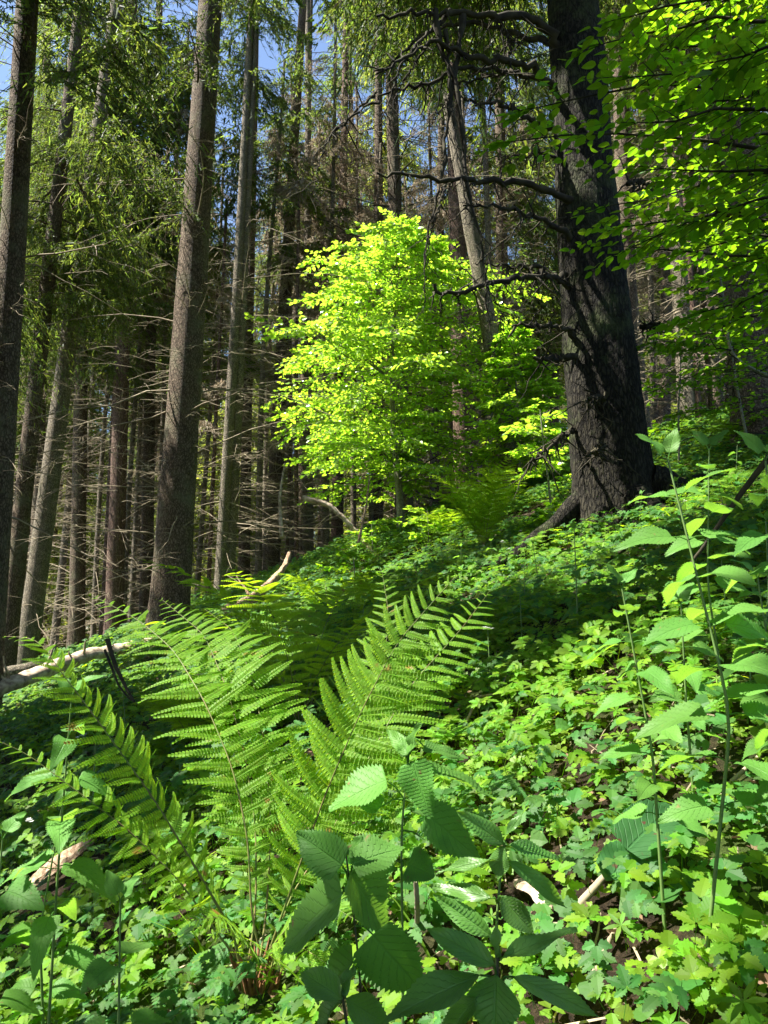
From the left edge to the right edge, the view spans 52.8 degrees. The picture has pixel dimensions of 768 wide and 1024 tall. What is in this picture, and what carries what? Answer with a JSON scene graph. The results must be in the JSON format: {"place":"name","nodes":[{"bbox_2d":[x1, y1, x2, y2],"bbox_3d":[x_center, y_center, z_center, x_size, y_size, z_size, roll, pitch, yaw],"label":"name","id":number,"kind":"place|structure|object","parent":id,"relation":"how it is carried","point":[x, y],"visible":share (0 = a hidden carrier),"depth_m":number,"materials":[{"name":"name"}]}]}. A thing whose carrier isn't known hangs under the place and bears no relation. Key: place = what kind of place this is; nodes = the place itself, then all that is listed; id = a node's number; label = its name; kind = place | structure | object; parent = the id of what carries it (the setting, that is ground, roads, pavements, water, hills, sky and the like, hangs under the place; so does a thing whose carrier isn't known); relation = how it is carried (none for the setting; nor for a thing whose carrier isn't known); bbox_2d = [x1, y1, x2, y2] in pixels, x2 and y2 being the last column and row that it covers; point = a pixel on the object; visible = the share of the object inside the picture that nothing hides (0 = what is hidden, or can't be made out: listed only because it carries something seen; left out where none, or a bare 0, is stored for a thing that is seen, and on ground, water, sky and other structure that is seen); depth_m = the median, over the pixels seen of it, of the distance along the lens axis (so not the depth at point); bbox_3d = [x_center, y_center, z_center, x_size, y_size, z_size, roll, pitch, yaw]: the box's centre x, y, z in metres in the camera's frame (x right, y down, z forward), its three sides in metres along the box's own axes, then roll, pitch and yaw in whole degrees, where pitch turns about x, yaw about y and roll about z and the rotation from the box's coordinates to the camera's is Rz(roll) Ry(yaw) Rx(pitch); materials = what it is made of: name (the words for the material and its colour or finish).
{"place":"outdoors","nodes":[
{"label":"outdoors","id":0,"kind":"place"},
{"bbox_2d":[0,425,767,1023],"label":"ground","id":1,"kind":"structure","parent":0,"point":[644,947],"depth_m":2.23,"materials":[{"name":"green plant"}]},
{"bbox_2d":[0,811,44,1015],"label":"nettle","id":2,"kind":"object","parent":1,"relation":"on","point":[21,892],"visible":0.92,"depth_m":1.85,"materials":[{"name":"green plant"}]},
{"bbox_2d":[0,790,87,1023],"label":"nettle","id":3,"kind":"object","parent":1,"relation":"on","point":[64,988],"visible":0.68,"depth_m":2.01,"materials":[{"name":"green plant"}]},
{"bbox_2d":[5,675,117,1023],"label":"nettle","id":4,"kind":"object","parent":1,"relation":"on","point":[87,872],"visible":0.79,"depth_m":1.87,"materials":[{"name":"green plant"}]},
{"bbox_2d":[29,838,93,886],"bbox_3d":[-1.375,1.485,3.220,0.308,0.232,0.096,2,-10,-10],"label":"wood slab","id":5,"kind":"object","parent":1,"relation":"on","point":[69,855],"depth_m":3.22,"materials":[{"name":"beige wood"}]},
{"bbox_2d":[0,1,138,657],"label":"spruce tree","id":6,"kind":"object","parent":1,"relation":"on","point":[40,450],"visible":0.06,"depth_m":17.89,"materials":[{"name":"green plant"}]},
{"bbox_2d":[43,390,105,654],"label":"spruce tree","id":7,"kind":"object","parent":1,"relation":"on","point":[50,586],"visible":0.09,"depth_m":32.78,"materials":[{"name":"brown plant"}]},
{"bbox_2d":[14,196,135,652],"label":"spruce tree","id":8,"kind":"object","parent":1,"relation":"on","point":[57,622],"visible":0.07,"depth_m":25.52,"materials":[{"name":"brown plant"}]},
{"bbox_2d":[0,0,168,664],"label":"spruce tree","id":9,"kind":"object","parent":1,"relation":"on","point":[44,519],"visible":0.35,"depth_m":13.36,"materials":[{"name":"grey plant"}]},
{"bbox_2d":[0,630,173,697],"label":"fallen log","id":10,"kind":"object","parent":1,"relation":"on","point":[11,683],"visible":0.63,"depth_m":8.28,"materials":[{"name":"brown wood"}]},
{"bbox_2d":[0,0,174,666],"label":"spruce tree","id":11,"kind":"object","parent":1,"relation":"on","point":[27,452],"visible":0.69,"depth_m":12.74,"materials":[{"name":"green plant"}]},
{"bbox_2d":[14,0,178,649],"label":"spruce tree","id":12,"kind":"object","parent":1,"relation":"on","point":[77,572],"visible":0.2,"depth_m":16.80,"materials":[{"name":"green plant"}]},
{"bbox_2d":[0,0,215,726],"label":"spruce tree","id":13,"kind":"object","parent":1,"relation":"on","point":[14,212],"visible":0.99,"depth_m":8.54,"materials":[{"name":"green plant"}]},
{"bbox_2d":[47,299,169,651],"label":"spruce tree","id":14,"kind":"object","parent":1,"relation":"on","point":[93,629],"visible":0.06,"depth_m":19.12,"materials":[{"name":"brown plant"}]},
{"bbox_2d":[47,1,177,635],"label":"spruce tree","id":15,"kind":"object","parent":1,"relation":"on","point":[101,624],"visible":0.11,"depth_m":17.00,"materials":[{"name":"green plant"}]},
{"bbox_2d":[80,870,171,1023],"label":"nettle","id":16,"kind":"object","parent":1,"relation":"on","point":[100,971],"visible":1,"depth_m":1.58,"materials":[{"name":"green plant"}]},
{"bbox_2d":[21,0,233,637],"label":"spruce tree","id":17,"kind":"object","parent":1,"relation":"on","point":[116,538],"visible":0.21,"depth_m":16.72,"materials":[{"name":"green plant"}]},
{"bbox_2d":[59,209,211,631],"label":"spruce tree","id":18,"kind":"object","parent":1,"relation":"on","point":[135,527],"visible":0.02,"depth_m":19.17,"materials":[{"name":"brown plant"}]},
{"bbox_2d":[64,170,207,623],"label":"spruce tree","id":19,"kind":"object","parent":1,"relation":"on","point":[130,476],"visible":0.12,"depth_m":17.74,"materials":[{"name":"brown plant"}]},
{"bbox_2d":[89,144,228,607],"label":"spruce tree","id":20,"kind":"object","parent":1,"relation":"on","point":[162,424],"visible":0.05,"depth_m":20.46,"materials":[{"name":"brown plant"}]},
{"bbox_2d":[95,11,227,621],"bbox_3d":[-7.237,-5.937,25.199,4.459,23.057,5.016,-4,-10,37],"label":"spruce tree","id":21,"kind":"object","parent":1,"relation":"on","point":[157,422],"visible":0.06,"depth_m":24.59,"materials":[{"name":"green plant"}]},
{"bbox_2d":[87,0,257,616],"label":"spruce tree","id":22,"kind":"object","parent":1,"relation":"on","point":[147,517],"visible":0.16,"depth_m":18.12,"materials":[{"name":"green plant"}]},
{"bbox_2d":[9,0,367,635],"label":"spruce tree","id":23,"kind":"object","parent":1,"relation":"on","point":[174,533],"visible":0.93,"depth_m":11.23,"materials":[{"name":"brown plant"}]},
{"bbox_2d":[133,686,252,747],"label":"fern","id":24,"kind":"object","parent":1,"relation":"on","point":[162,704],"visible":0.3,"depth_m":4.14,"materials":[{"name":"green plant"}]},
{"bbox_2d":[114,0,279,589],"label":"spruce tree","id":25,"kind":"object","parent":1,"relation":"on","point":[184,112],"visible":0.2,"depth_m":18.08,"materials":[{"name":"green plant"}]},
{"bbox_2d":[133,182,279,604],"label":"spruce tree","id":26,"kind":"object","parent":1,"relation":"on","point":[200,540],"visible":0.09,"depth_m":19.05,"materials":[{"name":"brown plant"}]},
{"bbox_2d":[126,201,312,595],"bbox_3d":[-3.601,-2.553,16.817,4.403,10.285,4.112,-4,-11,24],"label":"spruce tree","id":27,"kind":"object","parent":1,"relation":"on","point":[221,382],"visible":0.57,"depth_m":16.54,"materials":[{"name":"brown plant"}]},
{"bbox_2d":[140,0,324,593],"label":"spruce tree","id":28,"kind":"object","parent":1,"relation":"on","point":[224,512],"visible":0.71,"depth_m":16.20,"materials":[{"name":"grey plant"}]},
{"bbox_2d":[164,37,318,584],"bbox_3d":[-3.657,-9.520,20.173,4.167,24.250,3.851,0,-10,0],"label":"spruce tree","id":29,"kind":"object","parent":1,"relation":"on","point":[245,561],"visible":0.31,"depth_m":19.04,"materials":[{"name":"brown plant"}]},
{"bbox_2d":[191,265,293,595],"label":"spruce tree","id":30,"kind":"object","parent":1,"relation":"on","point":[218,471],"visible":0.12,"depth_m":29.63,"materials":[{"name":"brown plant"}]},
{"bbox_2d":[0,568,493,996],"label":"fern","id":31,"kind":"object","parent":1,"relation":"on","point":[373,749],"visible":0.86,"depth_m":1.95,"materials":[{"name":"green plant"}]},
{"bbox_2d":[182,0,327,588],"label":"spruce tree","id":32,"kind":"object","parent":1,"relation":"on","point":[239,411],"visible":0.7,"depth_m":16.62,"materials":[{"name":"grey plant"}]},
{"bbox_2d":[207,135,331,585],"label":"spruce tree","id":33,"kind":"object","parent":1,"relation":"on","point":[265,471],"visible":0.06,"depth_m":23.19,"materials":[{"name":"brown plant"}]},
{"bbox_2d":[198,48,341,575],"bbox_3d":[-2.785,-4.690,18.084,4.287,14.038,3.827,2,-10,-2],"label":"spruce tree","id":34,"kind":"object","parent":1,"relation":"on","point":[280,191],"visible":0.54,"depth_m":18.06,"materials":[{"name":"brown plant"}]},
{"bbox_2d":[194,0,359,575],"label":"spruce tree","id":35,"kind":"object","parent":1,"relation":"on","point":[298,75],"visible":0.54,"depth_m":18.97,"materials":[{"name":"brown plant"}]},
{"bbox_2d":[215,238,356,566],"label":"spruce tree","id":36,"kind":"object","parent":1,"relation":"on","point":[289,474],"visible":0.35,"depth_m":18.03,"materials":[{"name":"brown plant"}]},
{"bbox_2d":[212,47,361,568],"bbox_3d":[-2.599,-5.205,20.343,4.059,15.604,4.547,-6,-9,27],"label":"spruce tree","id":37,"kind":"object","parent":1,"relation":"on","point":[301,235],"visible":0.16,"depth_m":20.50,"materials":[{"name":"brown plant"}]},
{"bbox_2d":[196,199,390,563],"bbox_3d":[-1.944,-2.945,17.219,4.454,9.696,4.159,-1,-11,2],"label":"spruce tree","id":38,"kind":"object","parent":1,"relation":"on","point":[295,469],"visible":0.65,"depth_m":17.02,"materials":[{"name":"brown plant"}]},
{"bbox_2d":[230,0,369,556],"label":"spruce tree","id":39,"kind":"object","parent":1,"relation":"on","point":[300,131],"visible":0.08,"depth_m":23.26,"materials":[{"name":"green plant"}]},
{"bbox_2d":[135,557,472,721],"bbox_3d":[-0.460,0.684,4.001,1.443,0.872,1.555,-7,-12,33],"label":"fern","id":40,"kind":"object","parent":1,"relation":"on","point":[289,614],"visible":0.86,"depth_m":3.86,"materials":[{"name":"green plant"}]},
{"bbox_2d":[255,0,385,558],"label":"dried spruce","id":41,"kind":"object","parent":1,"relation":"on","point":[307,237],"visible":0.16,"depth_m":19.87,"materials":[{"name":"grey plant"}]},
{"bbox_2d":[257,16,390,551],"bbox_3d":[-1.462,-6.302,19.415,3.966,16.710,4.442,-3,-10,13],"label":"spruce tree","id":42,"kind":"object","parent":1,"relation":"on","point":[337,145],"visible":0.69,"depth_m":20.07,"materials":[{"name":"green plant"}]},
{"bbox_2d":[254,0,394,549],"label":"spruce tree","id":43,"kind":"object","parent":1,"relation":"on","point":[335,531],"visible":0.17,"depth_m":20.86,"materials":[{"name":"brown plant"}]},
{"bbox_2d":[278,573,370,614],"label":"fern","id":44,"kind":"object","parent":1,"relation":"on","point":[312,597],"visible":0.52,"depth_m":7.39,"materials":[{"name":"green plant"}]},
{"bbox_2d":[300,965,388,1023],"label":"nettle","id":45,"kind":"object","parent":1,"relation":"on","point":[326,987],"visible":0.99,"depth_m":0.77,"materials":[{"name":"green plant"}]},
{"bbox_2d":[313,550,389,585],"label":"beech seedling","id":46,"kind":"object","parent":1,"relation":"on","point":[350,555],"visible":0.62,"depth_m":8.17,"materials":[{"name":"green plant"}]},
{"bbox_2d":[280,828,423,1004],"bbox_3d":[-0.036,0.736,0.786,0.161,0.785,0.085,0,-10,0],"label":"nettle","id":47,"kind":"object","parent":1,"relation":"on","point":[386,955],"visible":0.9,"depth_m":0.84,"materials":[{"name":"green plant"}]},
{"bbox_2d":[282,4,422,537],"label":"spruce tree","id":48,"kind":"object","parent":1,"relation":"on","point":[339,78],"visible":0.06,"depth_m":40.55,"materials":[{"name":"green plant"}]},
{"bbox_2d":[295,66,411,549],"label":"spruce tree","id":49,"kind":"object","parent":1,"relation":"on","point":[359,215],"visible":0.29,"depth_m":22.78,"materials":[{"name":"brown plant"}]},
{"bbox_2d":[260,0,499,526],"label":"spruce tree","id":50,"kind":"object","parent":1,"relation":"on","point":[394,187],"visible":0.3,"depth_m":18.53,"materials":[{"name":"green plant"}]},
{"bbox_2d":[331,133,428,536],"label":"spruce tree","id":51,"kind":"object","parent":1,"relation":"on","point":[380,169],"visible":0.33,"depth_m":20.22,"materials":[{"name":"brown plant"}]},
{"bbox_2d":[0,422,766,1023],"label":"fallen twigs","id":52,"kind":"object","parent":1,"relation":"on","point":[458,798],"visible":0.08,"depth_m":2.35,"materials":[{"name":"brown wood"}]},
{"bbox_2d":[0,467,767,1023],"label":"ground elder","id":53,"kind":"object","parent":1,"relation":"on","point":[734,919],"visible":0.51,"depth_m":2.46,"materials":[{"name":"green plant"}]},
{"bbox_2d":[0,406,767,792],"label":"ground cover","id":54,"kind":"object","parent":1,"relation":"on","point":[480,575],"visible":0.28,"depth_m":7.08,"materials":[{"name":"green plant"}]},
{"bbox_2d":[0,519,767,1023],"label":"wood sorrel","id":55,"kind":"object","parent":1,"relation":"on","point":[568,781],"visible":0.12,"depth_m":2.42,"materials":[{"name":"green plant"}]},
{"bbox_2d":[0,485,767,1023],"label":"violet leaves","id":56,"kind":"object","parent":1,"relation":"on","point":[540,839],"visible":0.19,"depth_m":2.27,"materials":[{"name":"green plant"}]},
{"bbox_2d":[0,474,767,1023],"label":"woodruff","id":57,"kind":"object","parent":1,"relation":"on","point":[748,990],"visible":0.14,"depth_m":2.39,"materials":[{"name":"green plant"}]},
{"bbox_2d":[304,0,475,540],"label":"spruce tree","id":58,"kind":"object","parent":1,"relation":"on","point":[377,516],"visible":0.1,"depth_m":23.64,"materials":[{"name":"green plant"}]},
{"bbox_2d":[244,207,566,532],"bbox_3d":[0.669,-2.301,13.566,6.063,5.668,6.127,0,-10,0],"label":"beech tree","id":59,"kind":"object","parent":1,"relation":"on","point":[366,339],"visible":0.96,"depth_m":13.22,"materials":[{"name":"green plant"}]},
{"bbox_2d":[328,723,496,1023],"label":"nettle","id":60,"kind":"object","parent":1,"relation":"on","point":[444,828],"visible":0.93,"depth_m":1.09,"materials":[{"name":"green plant"}]},
{"bbox_2d":[395,505,459,543],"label":"beech seedling","id":61,"kind":"object","parent":1,"relation":"on","point":[431,528],"visible":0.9,"depth_m":10.10,"materials":[{"name":"green plant"}]},
{"bbox_2d":[367,90,491,517],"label":"spruce tree","id":62,"kind":"object","parent":1,"relation":"on","point":[440,214],"visible":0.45,"depth_m":20.12,"materials":[{"name":"green plant"}]},
{"bbox_2d":[369,2,495,506],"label":"spruce tree","id":63,"kind":"object","parent":1,"relation":"on","point":[443,122],"visible":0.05,"depth_m":22.66,"materials":[{"name":"brown plant"}]},
{"bbox_2d":[359,0,544,507],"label":"spruce tree","id":64,"kind":"object","parent":1,"relation":"on","point":[460,248],"visible":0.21,"depth_m":16.22,"materials":[{"name":"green plant"}]},
{"bbox_2d":[401,92,536,499],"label":"spruce tree","id":65,"kind":"object","parent":1,"relation":"on","point":[479,216],"visible":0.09,"depth_m":20.71,"materials":[{"name":"brown plant"}]},
{"bbox_2d":[379,0,559,489],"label":"spruce tree","id":66,"kind":"object","parent":1,"relation":"on","point":[486,213],"visible":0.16,"depth_m":16.41,"materials":[{"name":"brown plant"}]},
{"bbox_2d":[379,1,567,492],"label":"dead snag","id":67,"kind":"object","parent":1,"relation":"on","point":[472,242],"visible":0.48,"depth_m":13.33,"materials":[{"name":"grey wood"}]},
{"bbox_2d":[427,457,548,546],"bbox_3d":[1.124,-0.065,8.838,1.320,1.157,1.452,-8,-13,37],"label":"fern","id":68,"kind":"object","parent":1,"relation":"on","point":[489,515],"visible":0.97,"depth_m":8.57,"materials":[{"name":"green plant"}]},
{"bbox_2d":[381,921,599,1023],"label":"nettle","id":69,"kind":"object","parent":1,"relation":"on","point":[488,999],"visible":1,"depth_m":0.74,"materials":[{"name":"green plant"}]},
{"bbox_2d":[424,0,566,470],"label":"spruce tree","id":70,"kind":"object","parent":1,"relation":"on","point":[540,208],"visible":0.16,"depth_m":19.90,"materials":[{"name":"brown plant"}]},
{"bbox_2d":[237,0,757,612],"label":"spruce tree","id":71,"kind":"object","parent":1,"relation":"on","point":[611,460],"visible":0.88,"depth_m":7.20,"materials":[{"name":"brown plant"}]},
{"bbox_2d":[429,805,566,965],"bbox_3d":[0.139,0.715,0.909,0.172,0.712,0.053,-1,-10,8],"label":"nettle","id":72,"kind":"object","parent":1,"relation":"on","point":[514,911],"visible":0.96,"depth_m":0.95,"materials":[{"name":"green plant"}]},
{"bbox_2d":[438,134,563,456],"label":"spruce tree","id":73,"kind":"object","parent":1,"relation":"on","point":[514,307],"visible":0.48,"depth_m":16.66,"materials":[{"name":"brown plant"}]},
{"bbox_2d":[454,319,570,492],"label":"beech sapling","id":74,"kind":"object","parent":1,"relation":"on","point":[504,356],"visible":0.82,"depth_m":12.33,"materials":[{"name":"green plant"}]},
{"bbox_2d":[482,97,564,459],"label":"spruce tree","id":75,"kind":"object","parent":1,"relation":"on","point":[519,198],"visible":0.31,"depth_m":20.61,"materials":[{"name":"brown plant"}]},
{"bbox_2d":[499,407,571,502],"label":"beech sapling","id":76,"kind":"object","parent":1,"relation":"on","point":[514,453],"visible":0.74,"depth_m":9.27,"materials":[{"name":"green plant"}]},
{"bbox_2d":[494,4,613,457],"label":"spruce tree","id":77,"kind":"object","parent":1,"relation":"on","point":[551,292],"visible":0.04,"depth_m":23.76,"materials":[{"name":"brown plant"}]},
{"bbox_2d":[530,32,706,428],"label":"spruce tree","id":78,"kind":"object","parent":1,"relation":"on","point":[643,375],"visible":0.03,"depth_m":17.44,"materials":[{"name":"brown plant"}]},
{"bbox_2d":[474,0,767,348],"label":"beech tree","id":79,"kind":"object","parent":1,"relation":"on","point":[743,74],"visible":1,"depth_m":3.73,"materials":[{"name":"green plant"}]},
{"bbox_2d":[511,0,762,426],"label":"spruce tree","id":80,"kind":"object","parent":1,"relation":"on","point":[620,182],"visible":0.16,"depth_m":14.54,"materials":[{"name":"green plant"}]},
{"bbox_2d":[596,799,679,887],"bbox_3d":[0.624,0.776,1.778,0.265,0.190,0.161,5,-11,-25],"label":"dock plant","id":81,"kind":"object","parent":1,"relation":"on","point":[634,841],"visible":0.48,"depth_m":1.78,"materials":[{"name":"green plant"}]},
{"bbox_2d":[587,563,710,930],"bbox_3d":[0.553,0.483,1.627,0.222,0.758,0.228,-9,-13,42],"label":"nettle","id":82,"kind":"object","parent":1,"relation":"on","point":[656,676],"visible":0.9,"depth_m":1.63,"materials":[{"name":"green plant"}]},
{"bbox_2d":[606,41,693,427],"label":"spruce tree","id":83,"kind":"object","parent":1,"relation":"on","point":[651,297],"visible":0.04,"depth_m":19.39,"materials":[{"name":"brown plant"}]},
{"bbox_2d":[606,7,717,425],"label":"spruce tree","id":84,"kind":"object","parent":1,"relation":"on","point":[663,411],"visible":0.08,"depth_m":19.11,"materials":[{"name":"brown plant"}]},
{"bbox_2d":[631,71,716,418],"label":"spruce tree","id":85,"kind":"object","parent":1,"relation":"on","point":[688,401],"visible":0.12,"depth_m":15.84,"materials":[{"name":"brown plant"}]},
{"bbox_2d":[608,25,750,423],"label":"spruce tree","id":86,"kind":"object","parent":1,"relation":"on","point":[697,394],"visible":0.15,"depth_m":13.93,"materials":[{"name":"green plant"}]},
{"bbox_2d":[641,6,726,416],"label":"spruce tree","id":87,"kind":"object","parent":1,"relation":"on","point":[710,360],"visible":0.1,"depth_m":13.77,"materials":[{"name":"brown plant"}]},
{"bbox_2d":[648,585,724,792],"bbox_3d":[0.806,0.479,2.046,0.187,0.570,0.172,7,-12,-34],"label":"nettle","id":88,"kind":"object","parent":1,"relation":"on","point":[694,679],"visible":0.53,"depth_m":2.04,"materials":[{"name":"green plant"}]},
{"bbox_2d":[613,427,767,983],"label":"nettle","id":89,"kind":"object","parent":1,"relation":"on","point":[691,806],"visible":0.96,"depth_m":1.42,"materials":[{"name":"green plant"}]},
{"bbox_2d":[639,316,754,464],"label":"beech sapling","id":90,"kind":"object","parent":1,"relation":"on","point":[674,389],"visible":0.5,"depth_m":8.80,"materials":[{"name":"green plant"}]},
{"bbox_2d":[636,212,767,421],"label":"beech sapling","id":91,"kind":"object","parent":1,"relation":"on","point":[687,297],"visible":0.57,"depth_m":7.07,"materials":[{"name":"green plant"}]},
{"bbox_2d":[641,304,767,448],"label":"beech sapling","id":92,"kind":"object","parent":1,"relation":"on","point":[706,356],"visible":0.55,"depth_m":8.48,"materials":[{"name":"green plant"}]},
{"bbox_2d":[665,430,758,703],"bbox_3d":[0.968,0.182,2.290,0.234,0.908,0.266,-5,-11,28],"label":"nettle","id":93,"kind":"object","parent":1,"relation":"on","point":[687,568],"visible":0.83,"depth_m":2.31,"materials":[{"name":"green plant"}]},
{"bbox_2d":[675,1,767,450],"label":"spruce tree","id":94,"kind":"object","parent":1,"relation":"on","point":[757,425],"visible":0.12,"depth_m":9.27,"materials":[{"name":"brown plant"}]},
{"bbox_2d":[704,430,767,804],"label":"nettle","id":95,"kind":"object","parent":1,"relation":"on","point":[749,539],"visible":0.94,"depth_m":1.46,"materials":[{"name":"green plant"}]},
{"bbox_2d":[718,559,767,759],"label":"nettle","id":96,"kind":"object","parent":1,"relation":"on","point":[762,697],"visible":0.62,"depth_m":1.89,"materials":[{"name":"green plant"}]},
{"bbox_2d":[0,0,767,629],"label":"sky","id":97,"kind":"structure","parent":0,"point":[264,61],"materials":[{"name":"blue"}]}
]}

